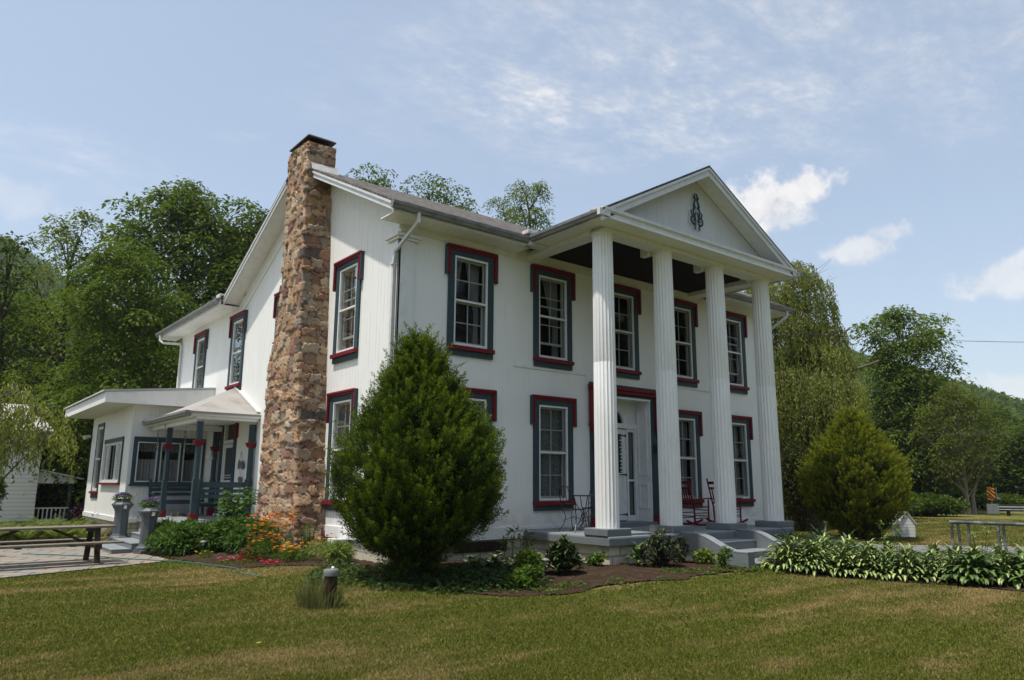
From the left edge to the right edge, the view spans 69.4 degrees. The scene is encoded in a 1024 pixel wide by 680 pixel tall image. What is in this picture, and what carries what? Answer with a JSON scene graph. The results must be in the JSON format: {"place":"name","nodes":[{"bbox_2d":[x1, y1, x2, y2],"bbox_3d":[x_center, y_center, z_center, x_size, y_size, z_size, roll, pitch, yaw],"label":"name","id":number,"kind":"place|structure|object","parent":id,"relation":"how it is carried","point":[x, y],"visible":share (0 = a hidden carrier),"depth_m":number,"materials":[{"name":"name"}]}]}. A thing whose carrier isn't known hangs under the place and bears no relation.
{"place":"outdoors","nodes":[
{"label":"outdoors","id":0,"kind":"place"},
{"bbox_2d":[0,546,167,577],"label":"patio","id":1,"kind":"structure","parent":0,"point":[13,562],"depth_m":15.18,"materials":[{"name":"grey concrete"}]},
{"bbox_2d":[0,524,124,563],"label":"picnic table","id":2,"kind":"object","parent":1,"relation":"on","point":[89,544],"visible":0.98,"depth_m":14.62,"materials":[{"name":"brown wood"}]},
{"bbox_2d":[22,553,259,576],"bbox_3d":[-7.323,4.422,14.785,7.738,0.064,0.900,-6,-13,31],"label":"garden hose","id":3,"kind":"object","parent":1,"relation":"on","point":[149,559],"visible":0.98,"depth_m":15.24,"materials":[{"name":"teal"}]},
{"bbox_2d":[0,506,1023,679],"bbox_3d":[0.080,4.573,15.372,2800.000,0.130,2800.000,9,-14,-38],"label":"ground","id":4,"kind":"structure","parent":0,"point":[1016,515],"depth_m":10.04,"materials":[{"name":"green plant"}]},
{"bbox_2d":[0,230,50,412],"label":"tree","id":5,"kind":"object","parent":4,"relation":"on","point":[5,285],"visible":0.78,"depth_m":31.72,"materials":[{"name":"green plant"}]},
{"bbox_2d":[0,520,54,543],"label":"fern","id":6,"kind":"object","parent":4,"relation":"on","point":[17,536],"visible":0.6,"depth_m":18.57,"materials":[{"name":"green plant"}]},
{"bbox_2d":[1,514,69,539],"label":"fern","id":7,"kind":"object","parent":4,"relation":"on","point":[38,522],"visible":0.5,"depth_m":19.65,"materials":[{"name":"green plant"}]},
{"bbox_2d":[0,380,78,486],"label":"willow tree","id":8,"kind":"object","parent":4,"relation":"on","point":[14,426],"visible":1,"depth_m":21.09,"materials":[{"name":"green plant"}]},
{"bbox_2d":[0,403,83,526],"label":"neighbouring house","id":9,"kind":"structure","parent":4,"relation":"on","point":[16,504],"depth_m":27.02,"materials":[{"name":"wood"}]},
{"bbox_2d":[0,287,87,406],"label":"tree","id":10,"kind":"object","parent":4,"relation":"on","point":[44,357],"visible":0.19,"depth_m":47.04,"materials":[{"name":"green plant"}]},
{"bbox_2d":[35,432,87,520],"bbox_3d":[-18.283,5.659,30.473,4.623,3.989,3.291,-3,-12,17],"label":"shrub","id":11,"kind":"object","parent":4,"relation":"on","point":[44,493],"visible":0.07,"depth_m":29.38,"materials":[{"name":"green plant"}]},
{"bbox_2d":[0,207,123,408],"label":"tree","id":12,"kind":"object","parent":4,"relation":"on","point":[71,254],"visible":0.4,"depth_m":36.49,"materials":[{"name":"green plant"}]},
{"bbox_2d":[34,385,93,521],"bbox_3d":[-18.915,4.838,30.956,5.265,5.983,7.397,-7,-13,32],"label":"shrub","id":13,"kind":"object","parent":4,"relation":"on","point":[42,486],"visible":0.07,"depth_m":29.40,"materials":[{"name":"green plant"}]},
{"bbox_2d":[0,234,160,388],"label":"distant woods","id":14,"kind":"object","parent":4,"relation":"on","point":[30,259],"visible":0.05,"depth_m":386.71,"materials":[{"name":"green plant"}]},
{"bbox_2d":[23,243,196,520],"bbox_3d":[-16.029,2.339,30.038,6.796,12.334,7.102,9,-14,-38],"label":"tree","id":15,"kind":"object","parent":4,"relation":"on","point":[110,273],"visible":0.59,"depth_m":29.48,"materials":[{"name":"green plant"}]},
{"bbox_2d":[133,505,161,554],"bbox_3d":[-8.271,4.310,16.835,0.466,1.090,0.462,-10,-15,42],"label":"planter pedestal","id":16,"kind":"object","parent":4,"relation":"on","point":[150,514],"visible":0.77,"depth_m":16.72,"materials":[{"name":"grey paint"}]},
{"bbox_2d":[128,333,182,388],"bbox_3d":[-16.208,4.365,36.510,7.102,10.483,6.795,0,-11,2],"label":"tree","id":17,"kind":"object","parent":4,"relation":"on","point":[172,373],"visible":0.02,"depth_m":35.95,"materials":[{"name":"green plant"}]},
{"bbox_2d":[47,175,264,385],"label":"tree","id":18,"kind":"object","parent":4,"relation":"on","point":[186,215],"visible":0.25,"depth_m":44.11,"materials":[{"name":"green plant"}]},
{"bbox_2d":[188,205,268,306],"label":"tree","id":19,"kind":"object","parent":4,"relation":"on","point":[260,219],"visible":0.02,"depth_m":47.51,"materials":[{"name":"green plant"}]},
{"bbox_2d":[146,551,385,567],"bbox_3d":[-5.308,4.456,15.082,2.800,0.140,6.550,9,-14,-38],"label":"garden bed","id":20,"kind":"object","parent":4,"relation":"on","point":[205,559],"visible":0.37,"depth_m":14.39,"materials":[{"name":"brown soil"}]},
{"bbox_2d":[141,521,176,554],"bbox_3d":[-7.613,4.461,16.511,1.086,0.839,0.926,9,-14,-38],"label":"peony","id":21,"kind":"object","parent":20,"relation":"on","point":[157,531],"visible":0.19,"depth_m":16.38,"materials":[{"name":"green plant"}]},
{"bbox_2d":[152,521,195,555],"bbox_3d":[-7.190,4.361,16.157,1.110,0.857,0.946,9,-14,-38],"label":"peony","id":22,"kind":"object","parent":20,"relation":"on","point":[173,537],"visible":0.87,"depth_m":15.97,"materials":[{"name":"green plant"}]},
{"bbox_2d":[180,520,217,553],"bbox_3d":[-6.851,4.380,16.344,1.070,0.827,0.913,0,-11,4],"label":"peony","id":23,"kind":"object","parent":20,"relation":"on","point":[199,529],"visible":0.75,"depth_m":16.11,"materials":[{"name":"green plant"}]},
{"bbox_2d":[200,516,242,552],"bbox_3d":[-6.371,4.317,16.322,0.999,0.905,1.171,11,-15,-43],"label":"peony","id":24,"kind":"object","parent":20,"relation":"on","point":[221,528],"visible":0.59,"depth_m":16.17,"materials":[{"name":"green plant"}]},
{"bbox_2d":[222,524,248,553],"bbox_3d":[-5.812,4.307,15.920,0.930,0.718,0.793,2,-11,-6],"label":"peony","id":25,"kind":"object","parent":20,"relation":"on","point":[231,539],"visible":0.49,"depth_m":15.79,"materials":[{"name":"green plant"}]},
{"bbox_2d":[214,486,257,519],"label":"tall plant","id":26,"kind":"object","parent":20,"relation":"on","point":[233,506],"visible":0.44,"depth_m":17.66,"materials":[{"name":"green plant"}]},
{"bbox_2d":[235,519,281,552],"bbox_3d":[-5.309,4.237,15.852,0.925,0.838,1.084,-3,-11,15],"label":"peony","id":27,"kind":"object","parent":20,"relation":"on","point":[244,536],"visible":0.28,"depth_m":15.65,"materials":[{"name":"green plant"}]},
{"bbox_2d":[242,530,285,560],"bbox_3d":[-4.858,4.098,14.506,0.884,0.739,0.818,9,-14,-38],"label":"marigold patch","id":28,"kind":"object","parent":20,"relation":"on","point":[263,543],"visible":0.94,"depth_m":14.45,"materials":[{"name":"green plant"}]},
{"bbox_2d":[246,513,298,556],"bbox_3d":[-4.884,4.032,15.035,1.052,1.044,1.046,9,-14,-38],"label":"marigold patch","id":29,"kind":"object","parent":20,"relation":"on","point":[273,523],"visible":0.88,"depth_m":15.01,"materials":[{"name":"orange plant"}]},
{"bbox_2d":[269,541,311,561],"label":"yellow flowers","id":30,"kind":"object","parent":20,"relation":"on","point":[287,554],"visible":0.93,"depth_m":14.14,"materials":[{"name":"green plant"}]},
{"bbox_2d":[298,533,336,561],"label":"plant","id":31,"kind":"object","parent":20,"relation":"on","point":[312,545],"visible":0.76,"depth_m":14.22,"materials":[{"name":"green plant"}]},
{"bbox_2d":[317,537,360,563],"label":"plant","id":32,"kind":"object","parent":20,"relation":"on","point":[341,551],"visible":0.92,"depth_m":13.78,"materials":[{"name":"green plant"}]},
{"bbox_2d":[290,560,357,609],"bbox_3d":[-2.508,3.251,9.865,0.846,0.579,0.899,9,-14,-38],"label":"grass tuft","id":33,"kind":"object","parent":4,"relation":"on","point":[320,603],"visible":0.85,"depth_m":9.68,"materials":[{"name":"green plant"}]},
{"bbox_2d":[323,566,338,606],"bbox_3d":[-2.410,3.278,9.826,0.204,0.512,0.204,9,-14,-38],"label":"bollard","id":34,"kind":"object","parent":4,"relation":"on","point":[332,572],"visible":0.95,"depth_m":9.77,"materials":[{"name":"brown wood"}]},
{"bbox_2d":[345,162,414,195],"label":"tree","id":35,"kind":"object","parent":4,"relation":"on","point":[379,180],"visible":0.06,"depth_m":46.95,"materials":[{"name":"green plant"}]},
{"bbox_2d":[65,134,802,567],"bbox_3d":[-2.751,1.169,22.933,16.615,10.080,22.271,9,-14,-38],"label":"farmhouse","id":36,"kind":"object","parent":4,"relation":"on","point":[617,358],"visible":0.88,"depth_m":16.92,"materials":[{"name":"white paint"}]},
{"bbox_2d":[89,423,104,497],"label":"tall window","id":37,"kind":"structure","parent":36,"relation":"in","point":[94,491],"depth_m":25.19,"materials":[{"name":"teal wood"}]},
{"bbox_2d":[98,436,124,484],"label":"three light window","id":38,"kind":"structure","parent":36,"relation":"in","point":[119,442],"depth_m":22.93,"materials":[{"name":"white wood"}]},
{"bbox_2d":[107,499,133,540],"bbox_3d":[-9.894,4.577,18.721,0.466,1.090,0.462,-10,-15,42],"label":"planter pedestal","id":39,"kind":"object","parent":36,"relation":"on","point":[121,507],"visible":0.69,"depth_m":18.61,"materials":[{"name":"grey paint"}]},
{"bbox_2d":[128,436,205,485],"bbox_3d":[-10.348,3.663,22.240,2.070,1.430,0.256,9,-14,-38],"label":"triple window","id":40,"kind":"structure","parent":36,"relation":"in","point":[142,470],"depth_m":22.10,"materials":[{"name":"teal wood"}]},
{"bbox_2d":[148,479,204,513],"bbox_3d":[-9.841,4.619,21.717,1.440,1.037,0.630,9,-14,-38],"label":"slatted bench","id":41,"kind":"object","parent":36,"relation":"on","point":[170,484],"visible":0.51,"depth_m":21.80,"materials":[{"name":"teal wood"}]},
{"bbox_2d":[192,329,208,387],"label":"window","id":42,"kind":"structure","parent":36,"relation":"in","point":[203,335],"depth_m":24.73,"materials":[{"name":"teal wood"}]},
{"bbox_2d":[196,479,247,520],"bbox_3d":[-7.553,4.114,19.062,1.220,1.037,0.630,9,-14,-38],"label":"slatted bench","id":43,"kind":"object","parent":36,"relation":"on","point":[202,484],"visible":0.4,"depth_m":18.87,"materials":[{"name":"teal wood"}]},
{"bbox_2d":[214,423,238,516],"bbox_3d":[-8.157,3.580,21.175,0.250,2.890,1.500,9,-14,-38],"label":"side door","id":44,"kind":"structure","parent":36,"relation":"in","point":[231,431],"depth_m":21.39,"materials":[{"name":"white wood"}]},
{"bbox_2d":[224,309,247,390],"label":"window","id":45,"kind":"structure","parent":36,"relation":"in","point":[242,315],"depth_m":21.86,"materials":[{"name":"teal wood"}]},
{"bbox_2d":[322,388,357,510],"bbox_3d":[-3.581,2.330,15.662,0.289,2.500,1.336,9,-14,-38],"label":"window","id":46,"kind":"structure","parent":36,"relation":"in","point":[347,397],"depth_m":15.92,"materials":[{"name":"teal wood"}]},
{"bbox_2d":[330,250,364,363],"bbox_3d":[-3.515,-0.670,16.288,0.411,2.330,1.336,9,-14,-38],"label":"window","id":47,"kind":"structure","parent":36,"relation":"in","point":[357,258],"depth_m":16.36,"materials":[{"name":"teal wood"}]},
{"bbox_2d":[445,243,498,359],"bbox_3d":[-0.939,-0.771,15.693,1.336,2.330,0.409,9,-14,-38],"label":"window","id":48,"kind":"structure","parent":36,"relation":"in","point":[453,266],"depth_m":15.73,"materials":[{"name":"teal wood"}]},
{"bbox_2d":[448,385,496,495],"bbox_3d":[-0.919,2.228,15.058,1.336,2.500,0.289,9,-14,-38],"label":"window","id":49,"kind":"structure","parent":36,"relation":"in","point":[490,396],"depth_m":15.45,"materials":[{"name":"teal wood"}]},
{"bbox_2d":[530,264,575,370],"bbox_3d":[0.871,-0.485,17.099,1.336,2.330,0.391,9,-14,-38],"label":"window","id":50,"kind":"structure","parent":36,"relation":"in","point":[537,272],"depth_m":17.16,"materials":[{"name":"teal wood"}]},
{"bbox_2d":[530,394,576,510],"bbox_3d":[0.884,2.515,16.472,1.336,2.500,0.291,9,-14,-38],"label":"window","id":51,"kind":"structure","parent":36,"relation":"in","point":[547,421],"depth_m":16.55,"materials":[{"name":"teal wood"}]},
{"bbox_2d":[588,382,659,526],"bbox_3d":[2.631,2.787,17.963,2.500,3.340,0.786,9,-14,-38],"label":"front door","id":52,"kind":"structure","parent":36,"relation":"in","point":[636,407],"depth_m":18.43,"materials":[{"name":"white wood"}]},
{"bbox_2d":[614,283,641,379],"bbox_3d":[2.727,-0.210,18.449,1.336,2.330,0.225,9,-14,-38],"label":"window","id":53,"kind":"structure","parent":36,"relation":"in","point":[620,290],"depth_m":18.63,"materials":[{"name":"teal wood"}]},
{"bbox_2d":[674,298,699,387],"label":"window","id":54,"kind":"structure","parent":36,"relation":"in","point":[692,309],"depth_m":20.05,"materials":[{"name":"teal wood"}]},
{"bbox_2d":[678,409,704,506],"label":"window","id":55,"kind":"structure","parent":36,"relation":"in","point":[695,416],"depth_m":19.54,"materials":[{"name":"teal wood"}]},
{"bbox_2d":[681,478,714,525],"bbox_3d":[4.458,3.952,18.112,0.976,1.134,0.609,6,-13,-28],"label":"rocking chair","id":56,"kind":"object","parent":36,"relation":"on","point":[694,507],"visible":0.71,"depth_m":17.92,"materials":[{"name":"red paint"}]},
{"bbox_2d":[726,311,749,394],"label":"window","id":57,"kind":"structure","parent":36,"relation":"in","point":[740,319],"depth_m":21.48,"materials":[{"name":"teal wood"}]},
{"bbox_2d":[731,415,755,505],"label":"window","id":58,"kind":"structure","parent":36,"relation":"in","point":[737,420],"depth_m":20.94,"materials":[{"name":"teal wood"}]},
{"bbox_2d":[396,171,480,213],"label":"tree","id":59,"kind":"object","parent":4,"relation":"on","point":[446,199],"visible":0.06,"depth_m":47.29,"materials":[{"name":"green plant"}]},
{"bbox_2d":[481,196,528,227],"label":"tree","id":60,"kind":"object","parent":4,"relation":"on","point":[509,215],"visible":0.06,"depth_m":46.65,"materials":[{"name":"green plant"}]},
{"bbox_2d":[499,178,555,230],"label":"tree","id":61,"kind":"object","parent":4,"relation":"on","point":[531,220],"visible":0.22,"depth_m":42.06,"materials":[{"name":"green plant"}]},
{"bbox_2d":[393,559,753,595],"bbox_3d":[0.833,4.136,13.233,6.150,0.150,4.250,9,-14,-38],"label":"garden bed","id":62,"kind":"object","parent":4,"relation":"on","point":[592,575],"visible":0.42,"depth_m":12.35,"materials":[{"name":"brown soil"}]},
{"bbox_2d":[322,321,508,579],"bbox_3d":[-1.554,1.858,12.515,3.188,4.370,3.189,9,-14,-38],"label":"golden cypress","id":63,"kind":"object","parent":62,"relation":"on","point":[425,464],"visible":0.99,"depth_m":11.73,"materials":[{"name":"green plant"}]},
{"bbox_2d":[304,558,551,592],"bbox_3d":[-1.378,3.813,12.112,3.962,0.331,2.690,2,-11,-10],"label":"ground cover","id":64,"kind":"object","parent":62,"relation":"on","point":[469,573],"visible":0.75,"depth_m":11.82,"materials":[{"name":"green plant"}]},
{"bbox_2d":[497,524,537,554],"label":"stalk plant","id":65,"kind":"object","parent":62,"relation":"on","point":[511,537],"visible":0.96,"depth_m":14.76,"materials":[{"name":"green plant"}]},
{"bbox_2d":[502,563,543,589],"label":"plant","id":66,"kind":"object","parent":62,"relation":"on","point":[524,575],"visible":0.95,"depth_m":11.46,"materials":[{"name":"green plant"}]},
{"bbox_2d":[514,545,544,575],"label":"plant","id":67,"kind":"object","parent":62,"relation":"on","point":[525,556],"visible":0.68,"depth_m":12.03,"materials":[{"name":"green plant"}]},
{"bbox_2d":[540,533,585,573],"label":"rhododendron","id":68,"kind":"object","parent":62,"relation":"on","point":[556,551],"visible":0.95,"depth_m":12.53,"materials":[{"name":"green plant"}]},
{"bbox_2d":[639,528,685,566],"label":"rhododendron","id":69,"kind":"object","parent":62,"relation":"on","point":[661,555],"visible":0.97,"depth_m":13.56,"materials":[{"name":"green plant"}]},
{"bbox_2d":[529,563,817,593],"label":"weeds","id":70,"kind":"object","parent":62,"relation":"on","point":[676,568],"visible":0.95,"depth_m":12.77,"materials":[{"name":"green plant"}]},
{"bbox_2d":[672,533,693,562],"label":"rhododendron","id":71,"kind":"object","parent":62,"relation":"on","point":[683,548],"visible":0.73,"depth_m":14.22,"materials":[{"name":"green plant"}]},
{"bbox_2d":[691,546,716,563],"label":"plant","id":72,"kind":"object","parent":62,"relation":"on","point":[703,555],"visible":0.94,"depth_m":14.02,"materials":[{"name":"green plant"}]},
{"bbox_2d":[716,545,733,567],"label":"plant","id":73,"kind":"object","parent":62,"relation":"on","point":[722,557],"visible":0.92,"depth_m":13.48,"materials":[{"name":"green plant"}]},
{"bbox_2d":[779,433,820,530],"bbox_3d":[10.511,5.270,27.361,2.084,3.656,1.788,9,-14,-38],"label":"shrub","id":74,"kind":"object","parent":4,"relation":"on","point":[790,463],"visible":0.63,"depth_m":26.92,"materials":[{"name":"green plant"}]},
{"bbox_2d":[744,258,879,527],"bbox_3d":[10.623,2.103,30.829,5.632,11.284,8.749,38,-39,-72],"label":"willow tree","id":75,"kind":"object","parent":4,"relation":"on","point":[805,412],"visible":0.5,"depth_m":29.55,"materials":[{"name":"green plant"}]},
{"bbox_2d":[795,402,914,539],"bbox_3d":[10.864,4.184,23.477,3.567,4.391,3.465,9,-14,-38],"label":"golden cypress","id":76,"kind":"object","parent":4,"relation":"on","point":[855,469],"visible":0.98,"depth_m":22.65,"materials":[{"name":"green plant"}]},
{"bbox_2d":[780,542,1023,590],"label":"garden bed","id":77,"kind":"object","parent":4,"relation":"on","point":[976,584],"visible":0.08,"depth_m":12.65,"materials":[{"name":"brown soil"}]},
{"bbox_2d":[757,532,813,569],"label":"hosta","id":78,"kind":"object","parent":77,"relation":"on","point":[773,551],"visible":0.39,"depth_m":14.18,"materials":[{"name":"green plant"}]},
{"bbox_2d":[760,537,820,571],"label":"hosta","id":79,"kind":"object","parent":77,"relation":"on","point":[783,555],"visible":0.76,"depth_m":13.65,"materials":[{"name":"green plant"}]},
{"bbox_2d":[779,539,833,572],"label":"hosta","id":80,"kind":"object","parent":77,"relation":"on","point":[805,547],"visible":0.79,"depth_m":13.53,"materials":[{"name":"green plant"}]},
{"bbox_2d":[780,538,846,576],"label":"hosta","id":81,"kind":"object","parent":77,"relation":"on","point":[819,553],"visible":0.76,"depth_m":13.48,"materials":[{"name":"green plant"}]},
{"bbox_2d":[817,536,869,573],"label":"hosta","id":82,"kind":"object","parent":77,"relation":"on","point":[844,542],"visible":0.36,"depth_m":13.88,"materials":[{"name":"green plant"}]},
{"bbox_2d":[816,544,871,578],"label":"hosta","id":83,"kind":"object","parent":77,"relation":"on","point":[842,556],"visible":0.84,"depth_m":13.35,"materials":[{"name":"green plant"}]},
{"bbox_2d":[836,542,899,580],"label":"hosta","id":84,"kind":"object","parent":77,"relation":"on","point":[863,553],"visible":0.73,"depth_m":13.25,"materials":[{"name":"green plant"}]},
{"bbox_2d":[859,549,912,580],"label":"hosta","id":85,"kind":"object","parent":77,"relation":"on","point":[887,561],"visible":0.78,"depth_m":13.09,"materials":[{"name":"green plant"}]},
{"bbox_2d":[873,542,940,581],"bbox_3d":[6.980,3.936,13.087,1.113,0.662,1.111,3,-11,-11],"label":"hosta","id":86,"kind":"object","parent":77,"relation":"on","point":[904,560],"visible":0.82,"depth_m":12.98,"materials":[{"name":"green plant"}]},
{"bbox_2d":[901,550,956,583],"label":"hosta","id":87,"kind":"object","parent":77,"relation":"on","point":[925,560],"visible":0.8,"depth_m":12.80,"materials":[{"name":"green plant"}]},
{"bbox_2d":[926,553,981,582],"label":"hosta","id":88,"kind":"object","parent":77,"relation":"on","point":[950,557],"visible":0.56,"depth_m":12.68,"materials":[{"name":"green plant"}]},
{"bbox_2d":[938,550,1012,586],"bbox_3d":[7.709,3.812,12.379,1.053,0.563,1.022,-6,-13,29],"label":"hosta","id":89,"kind":"object","parent":77,"relation":"on","point":[973,558],"visible":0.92,"depth_m":12.28,"materials":[{"name":"green plant"}]},
{"bbox_2d":[940,544,1011,586],"bbox_3d":[7.900,3.832,12.608,1.174,0.698,1.172,-6,-13,31],"label":"hosta","id":90,"kind":"object","parent":77,"relation":"on","point":[973,549],"visible":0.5,"depth_m":12.45,"materials":[{"name":"green plant"}]},
{"bbox_2d":[949,520,1023,581],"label":"pipe railing","id":91,"kind":"object","parent":77,"relation":"on","point":[997,524],"visible":0.53,"depth_m":13.07,"materials":[{"name":"grey metal"}]},
{"bbox_2d":[969,546,1023,588],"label":"hosta","id":92,"kind":"object","parent":77,"relation":"on","point":[1002,555],"visible":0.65,"depth_m":12.25,"materials":[{"name":"green plant"}]},
{"bbox_2d":[989,553,1023,587],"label":"hosta","id":93,"kind":"object","parent":77,"relation":"on","point":[1019,559],"visible":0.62,"depth_m":12.19,"materials":[{"name":"green plant"}]},
{"bbox_2d":[892,511,916,536],"bbox_3d":[12.879,6.051,24.360,0.620,0.830,0.580,0,-11,-1],"label":"well cover","id":94,"kind":"object","parent":4,"relation":"on","point":[906,526],"visible":0.56,"depth_m":24.11,"materials":[{"name":"white paint"}]},
{"bbox_2d":[874,423,953,494],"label":"tree","id":95,"kind":"object","parent":4,"relation":"on","point":[911,455],"visible":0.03,"depth_m":50.80,"materials":[{"name":"green plant"}]},
{"bbox_2d":[848,304,986,507],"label":"tree","id":96,"kind":"object","parent":4,"relation":"on","point":[905,385],"visible":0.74,"depth_m":50.70,"materials":[{"name":"green plant"}]},
{"bbox_2d":[909,492,971,515],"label":"shrub","id":97,"kind":"object","parent":4,"relation":"on","point":[935,504],"visible":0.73,"depth_m":40.92,"materials":[{"name":"green plant"}]},
{"bbox_2d":[883,410,999,497],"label":"tree","id":98,"kind":"object","parent":4,"relation":"on","point":[954,495],"visible":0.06,"depth_m":56.62,"materials":[{"name":"green plant"}]},
{"bbox_2d":[904,382,1015,513],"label":"tree","id":99,"kind":"object","parent":4,"relation":"on","point":[957,459],"visible":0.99,"depth_m":45.51,"materials":[{"name":"green plant"}]},
{"bbox_2d":[944,399,1023,497],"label":"tree","id":100,"kind":"object","parent":4,"relation":"on","point":[1010,418],"visible":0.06,"depth_m":64.27,"materials":[{"name":"green plant"}]},
{"bbox_2d":[956,423,1023,495],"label":"tree","id":101,"kind":"object","parent":4,"relation":"on","point":[1014,475],"visible":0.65,"depth_m":56.29,"materials":[{"name":"green plant"}]},
{"bbox_2d":[956,492,1023,510],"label":"shrub","id":102,"kind":"object","parent":4,"relation":"on","point":[1010,498],"visible":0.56,"depth_m":52.21,"materials":[{"name":"green plant"}]},
{"bbox_2d":[986,504,1023,515],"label":"guardrail","id":103,"kind":"object","parent":4,"relation":"on","point":[993,508],"visible":0.9,"depth_m":42.65,"materials":[{"name":"metal"}]},
{"bbox_2d":[0,0,1023,399],"label":"sky","id":104,"kind":"structure","parent":0,"point":[883,140],"materials":[{"name":"blue"}]},
{"bbox_2d":[803,539,1023,552],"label":"driveway","id":105,"kind":"structure","parent":0,"point":[919,547],"depth_m":19.82,"materials":[{"name":"grey asphalt"}]},
{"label":"hill","id":106,"kind":"structure","parent":0,"visible":0},
{"bbox_2d":[810,349,1023,460],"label":"distant woods","id":107,"kind":"object","parent":106,"relation":"on","point":[1015,406],"visible":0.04,"depth_m":209.90,"materials":[{"name":"green plant"}]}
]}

